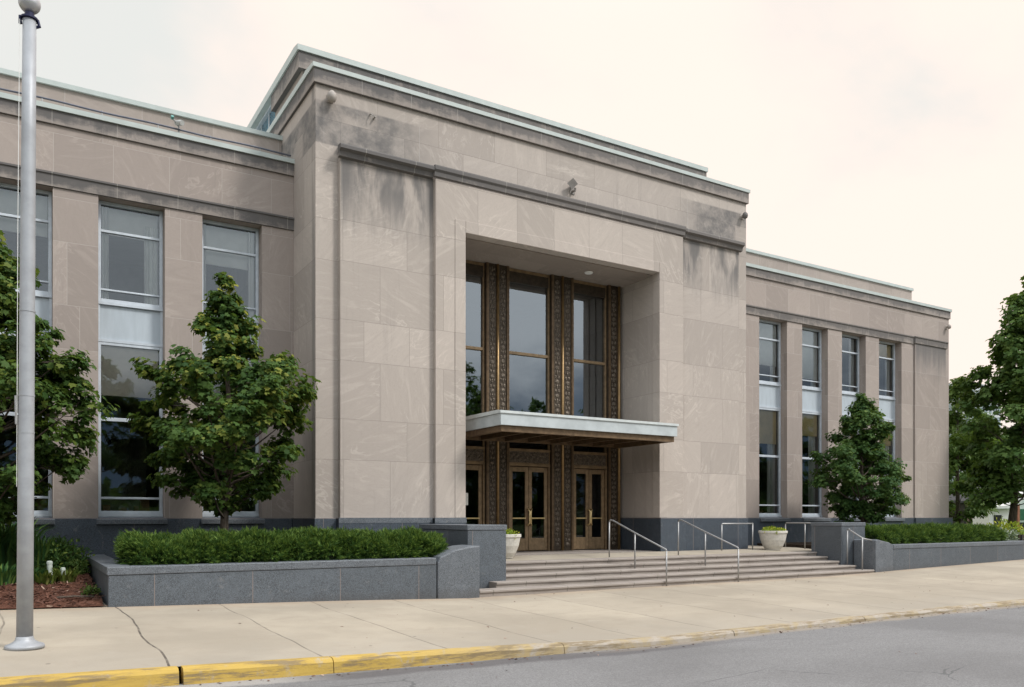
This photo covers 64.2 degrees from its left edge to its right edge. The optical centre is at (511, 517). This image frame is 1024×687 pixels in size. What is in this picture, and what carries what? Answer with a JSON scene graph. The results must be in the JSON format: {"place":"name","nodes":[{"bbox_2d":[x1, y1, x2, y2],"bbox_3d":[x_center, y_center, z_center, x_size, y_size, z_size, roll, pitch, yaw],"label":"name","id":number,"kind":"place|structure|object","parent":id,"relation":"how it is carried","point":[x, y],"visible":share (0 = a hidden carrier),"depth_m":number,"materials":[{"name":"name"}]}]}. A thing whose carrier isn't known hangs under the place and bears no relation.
{"place":"outdoors","nodes":[
{"label":"outdoors","id":0,"kind":"place"},
{"bbox_2d":[178,666,180,683],"bbox_3d":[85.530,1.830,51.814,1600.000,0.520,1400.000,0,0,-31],"label":"ground","id":1,"kind":"structure","parent":0,"point":[179,667],"depth_m":9.88,"materials":[{"name":"plant"}]},
{"bbox_2d":[0,43,952,559],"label":"civic building","id":2,"kind":"structure","parent":1,"relation":"on","point":[450,297],"depth_m":21.47,"materials":[{"name":"stone"}]},
{"bbox_2d":[0,183,51,294],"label":"upper window","id":3,"kind":"structure","parent":2,"relation":"in","point":[9,200],"depth_m":17.73,"materials":[{"name":"metal"}]},
{"bbox_2d":[0,332,51,513],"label":"lower window","id":4,"kind":"structure","parent":2,"relation":"in","point":[44,502],"depth_m":17.84,"materials":[{"name":"metal"}]},
{"bbox_2d":[98,200,162,308],"bbox_3d":[-8.782,-5.983,18.771,1.360,2.265,0.250,0,0,-31],"label":"upper window","id":5,"kind":"structure","parent":2,"relation":"in","point":[112,222],"depth_m":18.85,"materials":[{"name":"metal"}]},
{"bbox_2d":[98,341,162,513],"bbox_3d":[-8.847,-2.010,18.878,1.360,3.880,0.500,0,0,-31],"label":"lower window","id":6,"kind":"structure","parent":2,"relation":"in","point":[115,376],"depth_m":18.69,"materials":[{"name":"metal"}]},
{"bbox_2d":[0,88,290,156],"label":"cornice","id":7,"kind":"structure","parent":2,"relation":"on","point":[102,113],"depth_m":18.54,"materials":[{"name":"stone"}]},
{"bbox_2d":[171,115,184,132],"bbox_3d":[-7.730,-9.080,18.823,0.294,0.359,0.237,0,0,40],"label":"security camera","id":8,"kind":"object","parent":2,"relation":"attached to","point":[178,123],"visible":1,"depth_m":18.81,"materials":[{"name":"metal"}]},
{"bbox_2d":[202,219,258,319],"bbox_3d":[-6.904,-5.983,19.908,1.370,2.265,0.250,0,0,-31],"label":"upper window","id":9,"kind":"structure","parent":2,"relation":"in","point":[221,247],"depth_m":20.03,"materials":[{"name":"metal"}]},
{"bbox_2d":[202,352,258,513],"bbox_3d":[-6.969,-2.010,20.015,1.370,3.880,0.500,0,0,-31],"label":"lower window","id":10,"kind":"structure","parent":2,"relation":"in","point":[206,511],"depth_m":19.98,"materials":[{"name":"metal"}]},
{"bbox_2d":[256,104,274,131],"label":"attic window","id":11,"kind":"structure","parent":2,"relation":"in","point":[269,116],"depth_m":23.55,"materials":[{"name":"glass"}]},
{"bbox_2d":[327,90,336,102],"bbox_3d":[-4.174,-9.727,18.895,0.230,0.270,0.253,0,0,-31],"label":"wall lamp","id":12,"kind":"object","parent":2,"relation":"attached to","point":[331,96],"visible":1,"depth_m":18.81,"materials":[{"name":"white plastic"}]},
{"bbox_2d":[466,465,481,523],"bbox_3d":[-1.237,-0.240,22.655,0.910,2.420,0.085,0,0,-31],"label":"door","id":13,"kind":"structure","parent":2,"relation":"in","point":[473,473],"depth_m":22.78,"materials":[{"name":"brown wood"}]},
{"bbox_2d":[466,260,483,412],"bbox_3d":[-1.245,-4.785,22.667,1.040,4.670,0.135,0,0,-31],"label":"entrance window","id":14,"kind":"structure","parent":2,"relation":"in","point":[473,268],"depth_m":22.88,"materials":[{"name":"brown metal"}]},
{"bbox_2d":[510,466,529,550],"bbox_3d":[0.216,-0.240,23.484,0.656,2.420,0.172,0,0,-31],"label":"door","id":15,"kind":"structure","parent":2,"relation":"in","point":[519,509],"depth_m":23.55,"materials":[{"name":"brown metal"}]},
{"bbox_2d":[509,268,549,413],"bbox_3d":[0.466,-4.785,23.704,1.440,4.670,0.135,0,0,-31],"label":"entrance window","id":16,"kind":"structure","parent":2,"relation":"in","point":[516,276],"depth_m":23.90,"materials":[{"name":"brown metal"}]},
{"bbox_2d":[528,467,546,549],"bbox_3d":[0.776,-0.240,23.823,0.656,2.420,0.172,0,0,-31],"label":"door","id":17,"kind":"structure","parent":2,"relation":"in","point":[537,477],"depth_m":23.87,"materials":[{"name":"brown metal"}]},
{"bbox_2d":[567,178,577,194],"bbox_3d":[1.632,-9.098,22.432,0.281,0.336,0.329,0,0,-12],"label":"loudspeaker","id":18,"kind":"object","parent":2,"relation":"attached to","point":[572,183],"visible":1,"depth_m":22.33,"materials":[{"name":"grey metal"}]},
{"bbox_2d":[574,469,590,548],"bbox_3d":[2.102,-0.240,24.627,0.586,2.420,0.172,0,0,-31],"label":"door","id":19,"kind":"structure","parent":2,"relation":"in","point":[582,513],"depth_m":24.69,"materials":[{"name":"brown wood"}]},
{"bbox_2d":[574,280,605,417],"bbox_3d":[2.322,-4.785,24.828,1.300,4.670,0.135,0,0,-31],"label":"entrance window","id":20,"kind":"structure","parent":2,"relation":"in","point":[580,287],"depth_m":24.98,"materials":[{"name":"brown metal"}]},
{"bbox_2d":[589,469,603,548],"bbox_3d":[2.602,-0.240,24.929,0.586,2.420,0.172,0,0,-31],"label":"door","id":21,"kind":"structure","parent":2,"relation":"in","point":[596,477],"depth_m":24.98,"materials":[{"name":"brown metal"}]},
{"bbox_2d":[740,212,747,219],"bbox_3d":[7.383,-9.568,25.910,0.180,0.212,0.229,0,0,-31],"label":"wall lamp","id":22,"kind":"object","parent":2,"relation":"attached to","point":[744,215],"visible":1,"depth_m":25.84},
{"bbox_2d":[759,319,780,384],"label":"upper window","id":23,"kind":"structure","parent":2,"relation":"in","point":[767,332],"depth_m":29.82,"materials":[{"name":"metal"}]},
{"bbox_2d":[759,407,780,514],"bbox_3d":[9.106,-2.010,29.754,1.440,3.880,0.500,0,0,-31],"label":"lower window","id":24,"kind":"structure","parent":2,"relation":"in","point":[767,419],"depth_m":29.90,"materials":[{"name":"metal"}]},
{"bbox_2d":[802,327,821,389],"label":"upper window","id":25,"kind":"structure","parent":2,"relation":"in","point":[809,346],"depth_m":30.99,"materials":[{"name":"glass"}]},
{"bbox_2d":[802,412,821,514],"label":"lower window","id":26,"kind":"structure","parent":2,"relation":"in","point":[809,419],"depth_m":31.08,"materials":[{"name":"glass"}]},
{"bbox_2d":[842,334,858,393],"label":"upper window","id":27,"kind":"structure","parent":2,"relation":"in","point":[851,353],"depth_m":32.27,"materials":[{"name":"metal"}]},
{"bbox_2d":[842,416,858,514],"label":"lower window","id":28,"kind":"structure","parent":2,"relation":"in","point":[849,416],"depth_m":32.26,"materials":[{"name":"metal"}]},
{"bbox_2d":[879,341,894,398],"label":"upper window","id":29,"kind":"structure","parent":2,"relation":"in","point":[884,350],"depth_m":33.44,"materials":[{"name":"metal"}]},
{"bbox_2d":[879,420,894,514],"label":"lower window","id":30,"kind":"structure","parent":2,"relation":"in","point":[887,443],"depth_m":33.45,"materials":[{"name":"glass"}]},
{"bbox_2d":[949,383,1000,480],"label":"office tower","id":31,"kind":"structure","parent":1,"relation":"on","point":[992,414],"depth_m":231.42,"materials":[{"name":"glass"}]},
{"bbox_2d":[0,559,1023,676],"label":"pavement","id":32,"kind":"structure","parent":0,"point":[88,638],"depth_m":13.19,"materials":[{"name":"concrete"}]},
{"bbox_2d":[4,0,44,650],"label":"flagpole","id":33,"kind":"object","parent":32,"relation":"on","point":[25,640],"visible":1,"depth_m":9.41,"materials":[{"name":"metal"}]},
{"bbox_2d":[0,569,107,608],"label":"mulch bed","id":34,"kind":"object","parent":32,"relation":"on","point":[97,602],"visible":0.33,"depth_m":13.61,"materials":[{"name":"brown wood"}]},
{"bbox_2d":[0,523,16,547],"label":"grass clump","id":35,"kind":"object","parent":34,"relation":"on","point":[5,538],"visible":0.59,"depth_m":15.63,"materials":[{"name":"green plant"}]},
{"bbox_2d":[0,562,16,584],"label":"lily clump","id":36,"kind":"object","parent":34,"relation":"on","point":[7,577],"visible":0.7,"depth_m":14.28,"materials":[{"name":"green plant"}]},
{"bbox_2d":[5,567,44,581],"bbox_3d":[-8.772,1.028,14.698,0.813,0.363,0.742,0,0,7],"label":"lily clump","id":37,"kind":"object","parent":34,"relation":"on","point":[37,572],"visible":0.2,"depth_m":14.64,"materials":[{"name":"green plant"}]},
{"bbox_2d":[0,518,53,569],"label":"grass clump","id":38,"kind":"object","parent":34,"relation":"on","point":[5,552],"visible":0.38,"depth_m":15.75,"materials":[{"name":"green plant"}]},
{"bbox_2d":[5,533,69,572],"bbox_3d":[-9.371,0.682,16.084,1.442,0.812,1.270,0,0,-31],"label":"grass clump","id":39,"kind":"object","parent":34,"relation":"on","point":[40,549],"visible":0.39,"depth_m":15.85,"materials":[{"name":"green plant"}]},
{"bbox_2d":[34,568,61,584],"bbox_3d":[-8.483,1.065,14.775,0.630,0.313,0.698,0,0,-31],"label":"striped clump","id":40,"kind":"object","parent":34,"relation":"on","point":[46,578],"visible":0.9,"depth_m":14.66,"materials":[{"name":"green plant"}]},
{"bbox_2d":[46,561,52,576],"bbox_3d":[-8.438,1.021,14.905,0.116,0.447,0.101,0,0,-31],"label":"pipe cap","id":41,"kind":"object","parent":34,"relation":"on","point":[49,566],"visible":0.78,"depth_m":14.87,"materials":[{"name":"plastic"}]},
{"bbox_2d":[0,230,119,525],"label":"maple tree","id":42,"kind":"object","parent":34,"relation":"on","point":[57,378],"visible":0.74,"depth_m":14.66,"materials":[{"name":"green plant"}]},
{"bbox_2d":[34,536,94,570],"bbox_3d":[-9.051,0.731,16.284,1.346,0.826,1.302,0,0,-31],"label":"bed shrub","id":43,"kind":"object","parent":34,"relation":"on","point":[73,552],"visible":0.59,"depth_m":16.10,"materials":[{"name":"green plant"}]},
{"bbox_2d":[49,565,79,582],"bbox_3d":[-8.275,1.059,15.118,0.649,0.316,0.693,0,0,-31],"label":"striped clump","id":44,"kind":"object","parent":34,"relation":"on","point":[69,576],"visible":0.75,"depth_m":14.97,"materials":[{"name":"green plant"}]},
{"bbox_2d":[57,595,93,597],"bbox_3d":[-7.222,1.317,13.518,0.558,0.052,0.078,0,0,-37],"label":"fallen stick","id":45,"kind":"object","parent":34,"relation":"on","point":[71,596],"visible":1,"depth_m":13.47,"materials":[{"name":"wood"}]},
{"bbox_2d":[65,559,90,574],"bbox_3d":[-8.576,0.970,16.082,0.456,0.403,0.481,0,0,29],"label":"bed shrub","id":46,"kind":"object","parent":34,"relation":"on","point":[81,567],"visible":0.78,"depth_m":16.02,"materials":[{"name":"green plant"}]},
{"bbox_2d":[80,583,101,595],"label":"weed","id":47,"kind":"object","parent":34,"relation":"on","point":[94,590],"visible":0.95,"depth_m":13.91,"materials":[{"name":"green plant"}]},
{"bbox_2d":[85,545,479,606],"bbox_3d":[-4.965,1.221,17.412,7.050,1.258,5.270,0,0,-31],"label":"granite planter","id":48,"kind":"object","parent":32,"relation":"on","point":[453,572],"visible":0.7,"depth_m":15.00,"materials":[{"name":"stone"}]},
{"bbox_2d":[126,271,321,531],"bbox_3d":[-5.772,-2.053,16.898,3.905,6.016,4.404,0,0,-31],"label":"maple tree","id":49,"kind":"object","parent":48,"relation":"on","point":[223,432],"visible":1,"depth_m":16.40,"materials":[{"name":"green plant"}]},
{"bbox_2d":[113,524,450,564],"bbox_3d":[-4.329,0.584,16.208,6.574,0.913,2.543,0,0,-31],"label":"yew hedge","id":50,"kind":"object","parent":48,"relation":"on","point":[188,545],"visible":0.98,"depth_m":15.30,"materials":[{"name":"green plant"}]},
{"bbox_2d":[419,524,506,588],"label":"stair wall","id":51,"kind":"structure","parent":32,"relation":"on","point":[489,540],"depth_m":17.99,"materials":[{"name":"grey stone"}]},
{"bbox_2d":[480,545,873,596],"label":"entrance steps","id":52,"kind":"structure","parent":32,"relation":"on","point":[538,574],"depth_m":20.82,"materials":[{"name":"concrete"}]},
{"bbox_2d":[506,534,520,557],"bbox_3d":[-0.207,0.725,20.452,0.880,0.600,0.880,0,0,-31],"label":"bowl planter","id":53,"kind":"object","parent":52,"relation":"on","point":[512,543],"visible":0.47,"depth_m":20.16,"materials":[{"name":"concrete"}]},
{"bbox_2d":[506,527,519,538],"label":"bowl flowers","id":54,"kind":"object","parent":53,"relation":"in","point":[508,531],"visible":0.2,"depth_m":20.32,"materials":[{"name":"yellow plant"}]},
{"bbox_2d":[609,519,666,585],"bbox_3d":[3.129,0.853,20.503,0.039,1.597,2.249,0,0,-31],"label":"stair handrail","id":55,"kind":"object","parent":52,"relation":"on","point":[635,534],"visible":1,"depth_m":20.54,"materials":[{"name":"metal"}]},
{"bbox_2d":[678,519,738,581],"bbox_3d":[5.199,0.853,21.757,0.039,1.596,2.249,0,0,-31],"label":"stair handrail","id":56,"kind":"object","parent":52,"relation":"on","point":[705,542],"visible":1,"depth_m":21.79,"materials":[{"name":"metal"}]},
{"bbox_2d":[721,523,753,550],"bbox_3d":[6.925,0.596,25.077,1.368,0.832,0.041,0,0,-31],"label":"guard rail","id":57,"kind":"object","parent":52,"relation":"on","point":[737,523],"visible":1,"depth_m":25.05,"materials":[{"name":"metal"}]},
{"bbox_2d":[758,530,787,549],"bbox_3d":[8.158,0.725,25.520,0.880,0.600,0.880,0,0,-31],"label":"bowl planter","id":58,"kind":"object","parent":52,"relation":"on","point":[771,540],"visible":0.93,"depth_m":25.22,"materials":[{"name":"concrete"}]},
{"bbox_2d":[762,526,785,533],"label":"bowl flowers","id":59,"kind":"object","parent":58,"relation":"in","point":[771,528],"visible":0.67,"depth_m":25.38,"materials":[{"name":"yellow plant"}]},
{"bbox_2d":[785,522,810,548],"bbox_3d":[9.479,0.597,26.273,0.039,0.854,1.720,0,0,-31],"label":"guard rail","id":60,"kind":"object","parent":52,"relation":"on","point":[804,523],"visible":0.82,"depth_m":26.32,"materials":[{"name":"metal"}]},
{"bbox_2d":[847,529,871,569],"bbox_3d":[10.155,0.934,23.863,0.321,1.196,0.697,0,0,-66],"label":"stair handrail","id":61,"kind":"object","parent":52,"relation":"on","point":[862,545],"visible":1,"depth_m":23.82,"materials":[{"name":"metal"}]},
{"bbox_2d":[811,522,865,564],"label":"stair wall","id":62,"kind":"structure","parent":32,"relation":"on","point":[829,539],"depth_m":24.44,"materials":[{"name":"grey stone"}]},
{"bbox_2d":[757,539,1023,571],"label":"granite planter","id":63,"kind":"object","parent":32,"relation":"on","point":[880,556],"visible":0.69,"depth_m":25.27,"materials":[{"name":"stone"}]},
{"bbox_2d":[805,392,911,523],"bbox_3d":[11.767,-1.659,27.933,3.724,5.172,3.737,0,0,-31],"label":"maple tree","id":64,"kind":"object","parent":63,"relation":"on","point":[862,447],"visible":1,"depth_m":27.42,"materials":[{"name":"green plant"}]},
{"bbox_2d":[865,521,1008,543],"bbox_3d":[13.712,0.560,27.083,7.886,0.892,2.272,0,0,-31],"label":"yew hedge","id":65,"kind":"object","parent":63,"relation":"in","point":[927,532],"visible":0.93,"depth_m":26.24,"materials":[{"name":"green plant"}]},
{"bbox_2d":[0,0,1023,427],"label":"sky","id":66,"kind":"structure","parent":0,"point":[883,140],"materials":[{"name":"white"}]},
{"bbox_2d":[163,605,1023,686],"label":"road","id":67,"kind":"structure","parent":0,"point":[979,648],"depth_m":10.23,"materials":[{"name":"grey asphalt"}]},
{"bbox_2d":[0,599,1023,686],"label":"kerb","id":68,"kind":"structure","parent":67,"relation":"on","point":[205,673],"depth_m":9.73,"materials":[{"name":"concrete"}]},
{"bbox_2d":[949,485,989,524],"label":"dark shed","id":69,"kind":"structure","parent":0,"point":[962,505],"depth_m":72.36,"materials":[{"name":"grey wood"}]},
{"bbox_2d":[1018,535,1023,540],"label":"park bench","id":70,"kind":"object","parent":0,"point":[1021,537],"visible":0.41,"depth_m":28.95,"materials":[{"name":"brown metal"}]},
{"label":"lawn","id":71,"kind":"structure","parent":0,"visible":0},
{"bbox_2d":[949,442,965,487],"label":"shade tree","id":72,"kind":"object","parent":71,"relation":"on","point":[953,468],"visible":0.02,"depth_m":103.99,"materials":[{"name":"green plant"}]},
{"bbox_2d":[949,376,999,523],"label":"shade tree","id":73,"kind":"object","parent":71,"relation":"on","point":[956,463],"visible":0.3,"depth_m":46.72,"materials":[{"name":"green plant"}]},
{"bbox_2d":[949,412,1023,491],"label":"shade tree","id":74,"kind":"object","parent":71,"relation":"on","point":[961,476],"visible":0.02,"depth_m":81.11,"materials":[{"name":"green plant"}]},
{"bbox_2d":[949,276,1023,526],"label":"shade tree","id":75,"kind":"object","parent":71,"relation":"on","point":[1007,479],"visible":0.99,"depth_m":35.49,"materials":[{"name":"green plant"}]},
{"bbox_2d":[972,492,1023,527],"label":"house","id":76,"kind":"structure","parent":71,"relation":"on","point":[1004,513],"depth_m":60.00,"materials":[{"name":"paint"}]},
{"bbox_2d":[994,515,1001,524],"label":"window","id":77,"kind":"structure","parent":76,"relation":"in","point":[998,516],"depth_m":59.96,"materials":[{"name":"black glass"}]},
{"bbox_2d":[987,516,1023,539],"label":"flower bush","id":78,"kind":"object","parent":71,"relation":"on","point":[1008,527],"visible":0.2,"depth_m":30.39,"materials":[{"name":"yellow plant"}]},
{"bbox_2d":[999,500,1023,528],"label":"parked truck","id":79,"kind":"object","parent":71,"relation":"on","point":[1021,513],"visible":0.05,"depth_m":66.00,"materials":[{"name":"paint"}]},
{"bbox_2d":[1000,527,1023,539],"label":"flower bush","id":80,"kind":"object","parent":71,"relation":"on","point":[1012,535],"visible":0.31,"depth_m":29.39,"materials":[{"name":"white plant"}]}
]}

